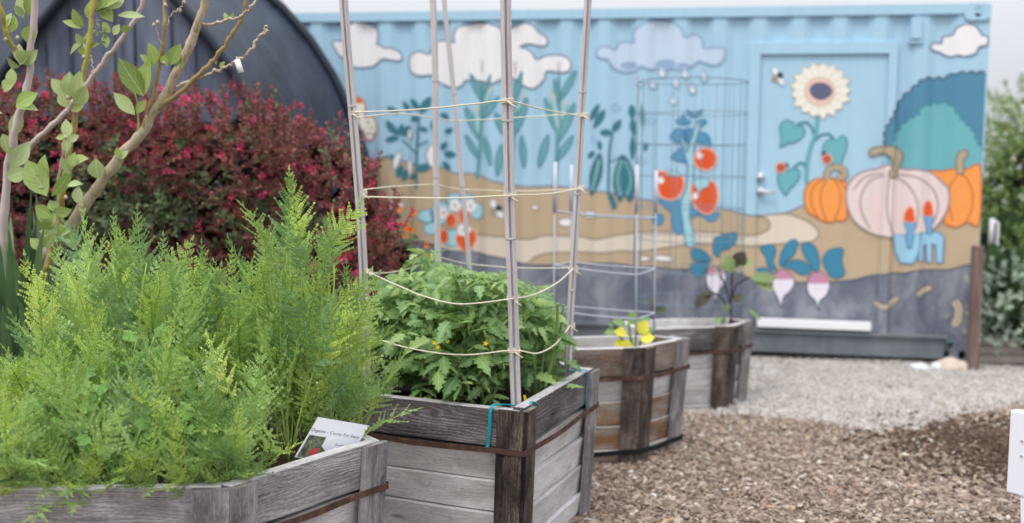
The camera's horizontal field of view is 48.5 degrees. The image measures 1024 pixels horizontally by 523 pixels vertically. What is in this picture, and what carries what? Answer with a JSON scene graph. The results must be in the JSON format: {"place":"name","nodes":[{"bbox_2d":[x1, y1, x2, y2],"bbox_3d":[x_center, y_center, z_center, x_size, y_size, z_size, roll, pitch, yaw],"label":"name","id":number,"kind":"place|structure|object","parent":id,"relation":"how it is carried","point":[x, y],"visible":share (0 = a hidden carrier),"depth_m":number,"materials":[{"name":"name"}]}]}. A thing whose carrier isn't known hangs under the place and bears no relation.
{"place":"outdoors","nodes":[
{"label":"outdoors","id":0,"kind":"place"},
{"bbox_2d":[397,205,418,266],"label":"orange flower plant","id":1,"kind":"object","parent":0,"point":[411,230],"visible":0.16,"depth_m":6.58,"materials":[{"name":"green plant"}]},
{"bbox_2d":[281,0,1023,176],"label":"sky","id":2,"kind":"structure","parent":0,"point":[1006,45],"materials":[{"name":"white"}]},
{"bbox_2d":[567,208,1023,522],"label":"ground","id":3,"kind":"structure","parent":0,"point":[800,500],"depth_m":5.21,"materials":[{"name":"brown wood"}]},
{"bbox_2d":[0,190,163,392],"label":"strap leaf plant","id":4,"kind":"object","parent":3,"relation":"on","point":[8,290],"visible":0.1,"depth_m":4.07,"materials":[{"name":"green plant"}]},
{"bbox_2d":[0,66,170,297],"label":"red leaved shrub","id":5,"kind":"object","parent":3,"relation":"on","point":[48,145],"visible":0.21,"depth_m":5.67,"materials":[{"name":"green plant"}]},
{"bbox_2d":[0,194,203,373],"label":"strap leaf plant","id":6,"kind":"object","parent":3,"relation":"on","point":[22,311],"visible":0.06,"depth_m":4.26,"materials":[{"name":"green plant"}]},
{"bbox_2d":[0,0,268,284],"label":"woody shrub","id":7,"kind":"object","parent":3,"relation":"on","point":[35,176],"visible":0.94,"depth_m":4.09,"materials":[{"name":"green plant"}]},
{"bbox_2d":[0,0,375,262],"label":"hoop house","id":8,"kind":"structure","parent":3,"relation":"on","point":[287,57],"depth_m":6.98,"materials":[{"name":"black plastic"}]},
{"bbox_2d":[76,71,307,325],"bbox_3d":[-1.711,-0.028,5.885,1.381,1.915,1.467,1,5,0],"label":"red leaved shrub","id":9,"kind":"object","parent":3,"relation":"on","point":[190,161],"visible":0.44,"depth_m":5.58,"materials":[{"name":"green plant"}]},
{"bbox_2d":[0,408,388,522],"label":"raised planter","id":10,"kind":"object","parent":3,"relation":"on","point":[349,483],"visible":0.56,"depth_m":3.13,"materials":[{"name":"grey wood"}]},
{"bbox_2d":[0,354,32,419],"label":"carrot plant","id":11,"kind":"object","parent":10,"relation":"on","point":[5,379],"visible":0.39,"depth_m":3.24,"materials":[{"name":"green plant"}]},
{"bbox_2d":[0,443,34,486],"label":"carrot plant","id":12,"kind":"object","parent":10,"relation":"on","point":[10,470],"visible":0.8,"depth_m":2.94,"materials":[{"name":"green plant"}]},
{"bbox_2d":[0,380,49,482],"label":"carrot plant","id":13,"kind":"object","parent":10,"relation":"on","point":[25,441],"visible":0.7,"depth_m":2.98,"materials":[{"name":"green plant"}]},
{"bbox_2d":[0,454,64,499],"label":"carrot plant","id":14,"kind":"object","parent":10,"relation":"on","point":[38,463],"visible":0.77,"depth_m":2.93,"materials":[{"name":"green plant"}]},
{"bbox_2d":[0,337,79,458],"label":"carrot plant","id":15,"kind":"object","parent":10,"relation":"on","point":[28,378],"visible":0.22,"depth_m":3.29,"materials":[{"name":"green plant"}]},
{"bbox_2d":[24,275,62,441],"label":"carrot plant","id":16,"kind":"object","parent":10,"relation":"on","point":[46,318],"visible":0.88,"depth_m":3.43,"materials":[{"name":"green plant"}]},
{"bbox_2d":[5,292,115,375],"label":"carrot plant","id":17,"kind":"object","parent":10,"relation":"on","point":[21,340],"visible":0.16,"depth_m":3.58,"materials":[{"name":"green plant"}]},
{"bbox_2d":[0,291,123,462],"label":"carrot plant","id":18,"kind":"object","parent":10,"relation":"on","point":[94,359],"visible":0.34,"depth_m":3.27,"materials":[{"name":"green plant"}]},
{"bbox_2d":[0,388,131,492],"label":"carrot plant","id":19,"kind":"object","parent":10,"relation":"on","point":[112,430],"visible":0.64,"depth_m":3.01,"materials":[{"name":"green plant"}]},
{"bbox_2d":[31,432,101,515],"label":"carrot plant","id":20,"kind":"object","parent":10,"relation":"on","point":[56,461],"visible":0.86,"depth_m":2.98,"materials":[{"name":"green plant"}]},
{"bbox_2d":[25,378,111,480],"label":"celery plant","id":21,"kind":"object","parent":10,"relation":"on","point":[101,389],"visible":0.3,"depth_m":3.10,"materials":[{"name":"green plant"}]},
{"bbox_2d":[16,355,123,477],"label":"carrot plant","id":22,"kind":"object","parent":10,"relation":"on","point":[101,402],"visible":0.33,"depth_m":3.10,"materials":[{"name":"green plant"}]},
{"bbox_2d":[42,200,137,425],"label":"carrot plant","id":23,"kind":"object","parent":10,"relation":"on","point":[89,271],"visible":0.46,"depth_m":3.42,"materials":[{"name":"green plant"}]},
{"bbox_2d":[12,302,170,412],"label":"carrot plant","id":24,"kind":"object","parent":10,"relation":"on","point":[55,338],"visible":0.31,"depth_m":3.41,"materials":[{"name":"green plant"}]},
{"bbox_2d":[70,428,117,484],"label":"celery plant","id":25,"kind":"object","parent":10,"relation":"on","point":[77,454],"visible":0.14,"depth_m":3.06,"materials":[{"name":"green plant"}]},
{"bbox_2d":[17,235,194,355],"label":"carrot plant","id":26,"kind":"object","parent":10,"relation":"on","point":[57,275],"visible":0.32,"depth_m":3.79,"materials":[{"name":"green plant"}]},
{"bbox_2d":[56,442,155,498],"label":"carrot plant","id":27,"kind":"object","parent":10,"relation":"on","point":[89,466],"visible":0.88,"depth_m":3.00,"materials":[{"name":"green plant"}]},
{"bbox_2d":[31,346,185,483],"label":"carrot plant","id":28,"kind":"object","parent":10,"relation":"on","point":[78,427],"visible":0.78,"depth_m":3.03,"materials":[{"name":"green plant"}]},
{"bbox_2d":[34,331,191,480],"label":"carrot plant","id":29,"kind":"object","parent":10,"relation":"on","point":[168,384],"visible":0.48,"depth_m":3.18,"materials":[{"name":"green plant"}]},
{"bbox_2d":[75,415,154,483],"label":"celery plant","id":30,"kind":"object","parent":10,"relation":"on","point":[139,423],"visible":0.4,"depth_m":3.04,"materials":[{"name":"green plant"}]},
{"bbox_2d":[78,442,163,490],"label":"carrot plant","id":31,"kind":"object","parent":10,"relation":"on","point":[132,466],"visible":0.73,"depth_m":2.99,"materials":[{"name":"green plant"}]},
{"bbox_2d":[61,208,182,379],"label":"carrot plant","id":32,"kind":"object","parent":10,"relation":"on","point":[121,265],"visible":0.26,"depth_m":3.57,"materials":[{"name":"green plant"}]},
{"bbox_2d":[49,217,195,350],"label":"carrot plant","id":33,"kind":"object","parent":10,"relation":"on","point":[73,236],"visible":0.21,"depth_m":4.08,"materials":[{"name":"green plant"}]},
{"bbox_2d":[82,322,167,463],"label":"celery plant","id":34,"kind":"object","parent":10,"relation":"on","point":[128,335],"visible":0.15,"depth_m":3.26,"materials":[{"name":"green plant"}]},
{"bbox_2d":[39,242,211,339],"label":"carrot plant","id":35,"kind":"object","parent":10,"relation":"on","point":[191,272],"visible":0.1,"depth_m":3.87,"materials":[{"name":"green plant"}]},
{"bbox_2d":[96,203,193,383],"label":"carrot plant","id":36,"kind":"object","parent":10,"relation":"on","point":[141,274],"visible":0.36,"depth_m":3.49,"materials":[{"name":"green plant"}]},
{"bbox_2d":[115,421,176,497],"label":"carrot plant","id":37,"kind":"object","parent":10,"relation":"on","point":[146,477],"visible":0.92,"depth_m":2.99,"materials":[{"name":"green plant"}]},
{"bbox_2d":[83,273,218,439],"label":"carrot plant","id":38,"kind":"object","parent":10,"relation":"on","point":[191,340],"visible":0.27,"depth_m":3.45,"materials":[{"name":"green plant"}]},
{"bbox_2d":[53,302,252,483],"bbox_3d":[-0.980,0.392,3.279,0.387,0.554,0.580,4,6,31],"label":"carrot plant","id":39,"kind":"object","parent":10,"relation":"on","point":[141,397],"visible":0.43,"depth_m":3.23,"materials":[{"name":"green plant"}]},
{"bbox_2d":[99,316,213,467],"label":"carrot plant","id":40,"kind":"object","parent":10,"relation":"on","point":[188,369],"visible":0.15,"depth_m":3.34,"materials":[{"name":"green plant"}]},
{"bbox_2d":[106,253,232,351],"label":"carrot plant","id":41,"kind":"object","parent":10,"relation":"on","point":[148,318],"visible":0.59,"depth_m":3.53,"materials":[{"name":"green plant"}]},
{"bbox_2d":[146,402,211,482],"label":"celery plant","id":42,"kind":"object","parent":10,"relation":"on","point":[186,414],"visible":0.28,"depth_m":3.13,"materials":[{"name":"green plant"}]},
{"bbox_2d":[112,230,247,369],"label":"carrot plant","id":43,"kind":"object","parent":10,"relation":"on","point":[180,274],"visible":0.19,"depth_m":3.60,"materials":[{"name":"green plant"}]},
{"bbox_2d":[144,375,225,482],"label":"carrot plant","id":44,"kind":"object","parent":10,"relation":"on","point":[172,452],"visible":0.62,"depth_m":3.07,"materials":[{"name":"green plant"}]},
{"bbox_2d":[124,401,258,482],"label":"carrot plant","id":45,"kind":"object","parent":10,"relation":"on","point":[240,442],"visible":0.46,"depth_m":3.08,"materials":[{"name":"green plant"}]},
{"bbox_2d":[166,353,224,441],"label":"celery plant","id":46,"kind":"object","parent":10,"relation":"on","point":[181,363],"visible":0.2,"depth_m":3.33,"materials":[{"name":"green plant"}]},
{"bbox_2d":[157,453,234,498],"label":"carrot plant","id":47,"kind":"object","parent":10,"relation":"on","point":[179,481],"visible":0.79,"depth_m":3.00,"materials":[{"name":"green plant"}]},
{"bbox_2d":[165,238,247,400],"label":"carrot plant","id":48,"kind":"object","parent":10,"relation":"on","point":[215,340],"visible":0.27,"depth_m":3.68,"materials":[{"name":"green plant"}]},
{"bbox_2d":[171,417,248,483],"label":"carrot plant","id":49,"kind":"object","parent":10,"relation":"on","point":[207,454],"visible":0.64,"depth_m":3.00,"materials":[{"name":"green plant"}]},
{"bbox_2d":[173,346,260,476],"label":"carrot plant","id":50,"kind":"object","parent":10,"relation":"on","point":[209,379],"visible":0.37,"depth_m":3.21,"materials":[{"name":"green plant"}]},
{"bbox_2d":[185,426,260,482],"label":"carrot plant","id":51,"kind":"object","parent":10,"relation":"on","point":[229,457],"visible":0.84,"depth_m":3.04,"materials":[{"name":"green plant"}]},
{"bbox_2d":[174,329,290,473],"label":"carrot plant","id":52,"kind":"object","parent":10,"relation":"on","point":[263,402],"visible":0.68,"depth_m":3.25,"materials":[{"name":"green plant"}]},
{"bbox_2d":[193,450,276,482],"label":"carrot plant","id":53,"kind":"object","parent":10,"relation":"on","point":[250,474],"visible":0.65,"depth_m":3.09,"materials":[{"name":"green plant"}]},
{"bbox_2d":[177,314,300,456],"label":"carrot plant","id":54,"kind":"object","parent":10,"relation":"on","point":[238,377],"visible":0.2,"depth_m":3.59,"materials":[{"name":"green plant"}]},
{"bbox_2d":[204,248,281,371],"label":"carrot plant","id":55,"kind":"object","parent":10,"relation":"on","point":[232,271],"visible":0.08,"depth_m":3.77,"materials":[{"name":"green plant"}]},
{"bbox_2d":[191,263,300,412],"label":"carrot plant","id":56,"kind":"object","parent":10,"relation":"on","point":[242,336],"visible":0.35,"depth_m":3.55,"materials":[{"name":"green plant"}]},
{"bbox_2d":[197,233,297,447],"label":"carrot plant","id":57,"kind":"object","parent":10,"relation":"on","point":[246,283],"visible":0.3,"depth_m":3.63,"materials":[{"name":"green plant"}]},
{"bbox_2d":[155,252,380,438],"bbox_3d":[-0.810,0.287,3.763,0.754,0.678,0.303,1,5,0],"label":"carrot plant","id":58,"kind":"object","parent":10,"relation":"on","point":[373,277],"visible":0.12,"depth_m":3.79,"materials":[{"name":"green plant"}]},
{"bbox_2d":[213,169,369,457],"bbox_3d":[-0.722,0.177,3.571,0.467,0.933,0.293,-3,6,-33],"label":"carrot plant","id":59,"kind":"object","parent":10,"relation":"on","point":[271,259],"visible":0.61,"depth_m":3.53,"materials":[{"name":"green plant"}]},
{"bbox_2d":[229,263,357,462],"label":"carrot plant","id":60,"kind":"object","parent":10,"relation":"on","point":[323,328],"visible":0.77,"depth_m":3.47,"materials":[{"name":"green plant"}]},
{"bbox_2d":[220,270,383,437],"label":"carrot plant","id":61,"kind":"object","parent":10,"relation":"on","point":[353,340],"visible":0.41,"depth_m":3.56,"materials":[{"name":"green plant"}]},
{"bbox_2d":[264,197,340,442],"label":"carrot plant","id":62,"kind":"object","parent":10,"relation":"on","point":[287,265],"visible":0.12,"depth_m":3.72,"materials":[{"name":"green plant"}]},
{"bbox_2d":[243,164,367,442],"bbox_3d":[-0.639,0.175,3.521,0.361,0.948,0.412,-4,7,-44],"label":"carrot plant","id":63,"kind":"object","parent":10,"relation":"on","point":[299,258],"visible":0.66,"depth_m":3.51,"materials":[{"name":"green plant"}]},
{"bbox_2d":[243,244,372,443],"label":"carrot plant","id":64,"kind":"object","parent":10,"relation":"on","point":[265,299],"visible":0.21,"depth_m":3.62,"materials":[{"name":"green plant"}]},
{"bbox_2d":[248,204,383,427],"bbox_3d":[-0.604,0.227,3.493,0.430,0.811,0.323,1,5,0],"label":"carrot plant","id":65,"kind":"object","parent":10,"relation":"on","point":[360,392],"visible":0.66,"depth_m":3.50,"materials":[{"name":"green plant"}]},
{"bbox_2d":[242,321,397,432],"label":"carrot plant","id":66,"kind":"object","parent":10,"relation":"on","point":[334,401],"visible":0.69,"depth_m":3.51,"materials":[{"name":"green plant"}]},
{"bbox_2d":[295,417,368,457],"bbox_3d":[-0.548,0.549,3.473,0.255,0.162,0.007,-3,6,-36],"label":"printed sign card","id":67,"kind":"object","parent":10,"relation":"on","point":[324,434],"visible":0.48,"depth_m":3.46,"materials":[{"name":"white paper"}]},
{"bbox_2d":[295,258,400,423],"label":"carrot plant","id":68,"kind":"object","parent":10,"relation":"on","point":[390,382],"visible":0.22,"depth_m":3.79,"materials":[{"name":"green plant"}]},
{"bbox_2d":[344,404,422,435],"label":"carrot plant","id":69,"kind":"object","parent":10,"relation":"on","point":[377,425],"visible":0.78,"depth_m":3.59,"materials":[{"name":"green plant"}]},
{"bbox_2d":[361,336,418,424],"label":"carrot plant","id":70,"kind":"object","parent":10,"relation":"on","point":[392,374],"visible":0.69,"depth_m":3.56,"materials":[{"name":"green plant"}]},
{"bbox_2d":[213,79,434,336],"bbox_3d":[-0.990,0.010,5.822,1.167,1.870,1.290,1,5,0],"label":"red leaved shrub","id":71,"kind":"object","parent":3,"relation":"on","point":[318,172],"visible":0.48,"depth_m":5.58,"materials":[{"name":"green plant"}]},
{"bbox_2d":[310,361,599,522],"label":"raised planter","id":72,"kind":"object","parent":3,"relation":"on","point":[533,463],"visible":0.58,"depth_m":4.14,"materials":[{"name":"grey wood"}]},
{"bbox_2d":[339,0,371,390],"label":"bamboo pole","id":73,"kind":"object","parent":72,"relation":"in","point":[352,106],"visible":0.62,"depth_m":4.17,"materials":[{"name":"beige wood"}]},
{"bbox_2d":[326,267,455,391],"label":"tomato plant","id":74,"kind":"object","parent":72,"relation":"on","point":[397,278],"visible":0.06,"depth_m":4.43,"materials":[{"name":"green plant"}]},
{"bbox_2d":[341,248,504,400],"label":"tomato plant","id":75,"kind":"object","parent":72,"relation":"on","point":[402,329],"visible":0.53,"depth_m":4.32,"materials":[{"name":"green plant"}]},
{"bbox_2d":[430,0,440,262],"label":"bamboo pole","id":76,"kind":"object","parent":72,"relation":"on","point":[435,112],"visible":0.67,"depth_m":4.79,"materials":[{"name":"beige wood"}]},
{"bbox_2d":[442,0,471,275],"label":"bamboo pole","id":77,"kind":"object","parent":72,"relation":"on","point":[456,124],"visible":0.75,"depth_m":4.99,"materials":[{"name":"beige wood"}]},
{"bbox_2d":[368,263,555,423],"bbox_3d":[-0.155,0.287,4.317,0.693,0.592,0.648,-3,7,-37],"label":"tomato plant","id":78,"kind":"object","parent":72,"relation":"on","point":[466,320],"visible":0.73,"depth_m":4.13,"materials":[{"name":"green plant"}]},
{"bbox_2d":[389,256,554,399],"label":"tomato plant","id":79,"kind":"object","parent":72,"relation":"on","point":[429,262],"depth_m":4.69,"materials":[{"name":"green plant"}]},
{"bbox_2d":[420,267,581,391],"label":"tomato plant","id":80,"kind":"object","parent":72,"relation":"on","point":[528,377],"visible":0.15,"depth_m":4.56,"materials":[{"name":"green plant"}]},
{"bbox_2d":[500,0,520,407],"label":"bamboo pole","id":81,"kind":"object","parent":72,"relation":"attached to","point":[508,166],"visible":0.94,"depth_m":3.91,"materials":[{"name":"beige wood"}]},
{"bbox_2d":[353,100,583,116],"bbox_3d":[-0.056,-0.550,4.094,0.931,0.037,0.496,-2,6,-22],"label":"twine","id":82,"kind":"object","parent":81,"relation":"attached to","point":[465,105],"visible":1,"depth_m":4.07,"materials":[{"name":"fabric"}]},
{"bbox_2d":[362,188,579,198],"bbox_3d":[-0.048,-0.243,4.141,0.891,0.036,0.490,-2,6,-22],"label":"twine","id":83,"kind":"object","parent":81,"relation":"attached to","point":[469,197],"visible":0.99,"depth_m":4.09,"materials":[{"name":"fabric"}]},
{"bbox_2d":[370,268,573,304],"bbox_3d":[-0.050,0.091,4.199,0.846,0.081,0.494,-2,6,-22],"label":"twine","id":84,"kind":"object","parent":81,"relation":"attached to","point":[477,302],"visible":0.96,"depth_m":4.04,"materials":[{"name":"fabric"}]},
{"bbox_2d":[443,272,583,394],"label":"tomato plant","id":85,"kind":"object","parent":72,"relation":"on","point":[542,333],"visible":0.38,"depth_m":4.33,"materials":[{"name":"green plant"}]},
{"bbox_2d":[564,0,591,376],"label":"bamboo pole","id":86,"kind":"object","parent":72,"relation":"on","point":[579,155],"visible":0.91,"depth_m":4.54,"materials":[{"name":"beige wood"}]},
{"bbox_2d":[371,325,570,355],"bbox_3d":[-0.052,0.300,4.223,0.834,0.030,0.514,-2,6,-22],"label":"twine","id":87,"kind":"object","parent":86,"relation":"attached to","point":[479,353],"visible":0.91,"depth_m":4.02,"materials":[{"name":"fabric"}]},
{"bbox_2d":[558,334,690,463],"bbox_3d":[0.428,0.681,5.640,0.996,0.573,0.425,0,5,-12],"label":"raised planter","id":88,"kind":"object","parent":3,"relation":"on","point":[641,394],"visible":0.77,"depth_m":5.51,"materials":[{"name":"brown wood"}]},
{"bbox_2d":[553,162,657,346],"bbox_3d":[0.459,0.000,5.607,0.572,0.972,0.161,-1,5,-12],"label":"wire plant frame","id":89,"kind":"object","parent":88,"relation":"on","point":[555,210],"visible":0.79,"depth_m":5.59,"materials":[{"name":"white metal"}]},
{"bbox_2d":[604,310,652,341],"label":"squash seedling","id":90,"kind":"object","parent":88,"relation":"on","point":[618,322],"visible":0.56,"depth_m":5.84,"materials":[{"name":"green plant"}]},
{"bbox_2d":[614,320,654,346],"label":"squash seedling","id":91,"kind":"object","parent":88,"relation":"on","point":[643,329],"visible":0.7,"depth_m":5.60,"materials":[{"name":"yellow plant"}]},
{"bbox_2d":[294,3,991,361],"bbox_3d":[0.610,-0.726,9.835,6.062,2.570,2.540,2,5,11],"label":"shipping container","id":92,"kind":"object","parent":3,"relation":"on","point":[862,169],"visible":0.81,"depth_m":8.47,"materials":[{"name":"blue metal"}]},
{"bbox_2d":[756,54,887,222],"bbox_3d":[2.250,-0.501,8.355,0.910,2.019,0.113,2,5,11],"label":"door","id":93,"kind":"structure","parent":92,"relation":"in","point":[821,116],"depth_m":8.33,"materials":[{"name":"blue paint"}]},
{"bbox_2d":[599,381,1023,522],"bbox_3d":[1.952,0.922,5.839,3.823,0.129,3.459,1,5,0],"label":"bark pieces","id":94,"kind":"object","parent":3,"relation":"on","point":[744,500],"visible":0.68,"depth_m":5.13,"materials":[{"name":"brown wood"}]},
{"bbox_2d":[782,401,1018,520],"bbox_3d":[2.844,0.922,5.805,2.956,0.144,2.326,1,5,0],"label":"dark compost","id":95,"kind":"object","parent":3,"relation":"on","point":[990,444],"visible":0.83,"depth_m":5.73,"materials":[{"name":"brown soil"}]},
{"bbox_2d":[966,245,984,369],"bbox_3d":[3.273,0.356,8.046,0.068,0.937,0.068,1,5,0],"label":"timber post","id":96,"kind":"object","parent":3,"relation":"on","point":[975,305],"visible":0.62,"depth_m":8.02,"materials":[{"name":"brown wood"}]},
{"bbox_2d":[980,93,1023,244],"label":"green shrub","id":97,"kind":"object","parent":3,"relation":"on","point":[1006,172],"visible":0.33,"depth_m":10.13,"materials":[{"name":"green plant"}]},
{"bbox_2d":[980,186,1023,257],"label":"green shrub","id":98,"kind":"object","parent":3,"relation":"on","point":[1011,227],"visible":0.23,"depth_m":9.47,"materials":[{"name":"green plant"}]},
{"bbox_2d":[981,79,1023,214],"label":"green shrub","id":99,"kind":"object","parent":3,"relation":"on","point":[1000,108],"visible":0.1,"depth_m":11.70,"materials":[{"name":"green plant"}]},
{"bbox_2d":[984,71,1023,211],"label":"green shrub","id":100,"kind":"object","parent":3,"relation":"on","point":[1002,96],"visible":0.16,"depth_m":12.61,"materials":[{"name":"green plant"}]},
{"bbox_2d":[1007,409,1023,522],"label":"sign","id":101,"kind":"object","parent":3,"relation":"on","point":[1015,480],"visible":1,"depth_m":3.73,"materials":[{"name":"paint"}]},
{"bbox_2d":[681,351,1023,438],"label":"gravel path","id":102,"kind":"structure","parent":0,"point":[869,388],"depth_m":7.42,"materials":[{"name":"grey gravel"}]},
{"bbox_2d":[622,317,754,409],"bbox_3d":[1.055,0.612,6.821,0.853,0.506,0.430,-1,5,-15],"label":"raised planter","id":103,"kind":"object","parent":102,"relation":"on","point":[719,363],"visible":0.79,"depth_m":6.68,"materials":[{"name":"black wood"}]},
{"bbox_2d":[632,77,748,318],"bbox_3d":[1.139,-0.177,7.334,0.710,1.985,0.697,1,5,0],"label":"wire cage","id":104,"kind":"object","parent":103,"relation":"on","point":[676,204],"visible":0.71,"depth_m":7.28,"materials":[{"name":"grey metal"}]},
{"bbox_2d":[695,252,778,323],"bbox_3d":[1.358,0.195,6.888,0.499,0.511,0.130,1,5,0],"label":"eggplant","id":105,"kind":"object","parent":103,"relation":"on","point":[741,259],"visible":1,"depth_m":6.88,"materials":[{"name":"green plant"}]},
{"bbox_2d":[979,337,1023,362],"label":"wooden planter box","id":106,"kind":"object","parent":102,"relation":"on","point":[1008,354],"visible":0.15,"depth_m":8.22,"materials":[{"name":"wood"}]},
{"bbox_2d":[944,242,1023,355],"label":"silver shrub","id":107,"kind":"object","parent":106,"relation":"on","point":[1003,300],"visible":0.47,"depth_m":8.22,"materials":[{"name":"green plant"}]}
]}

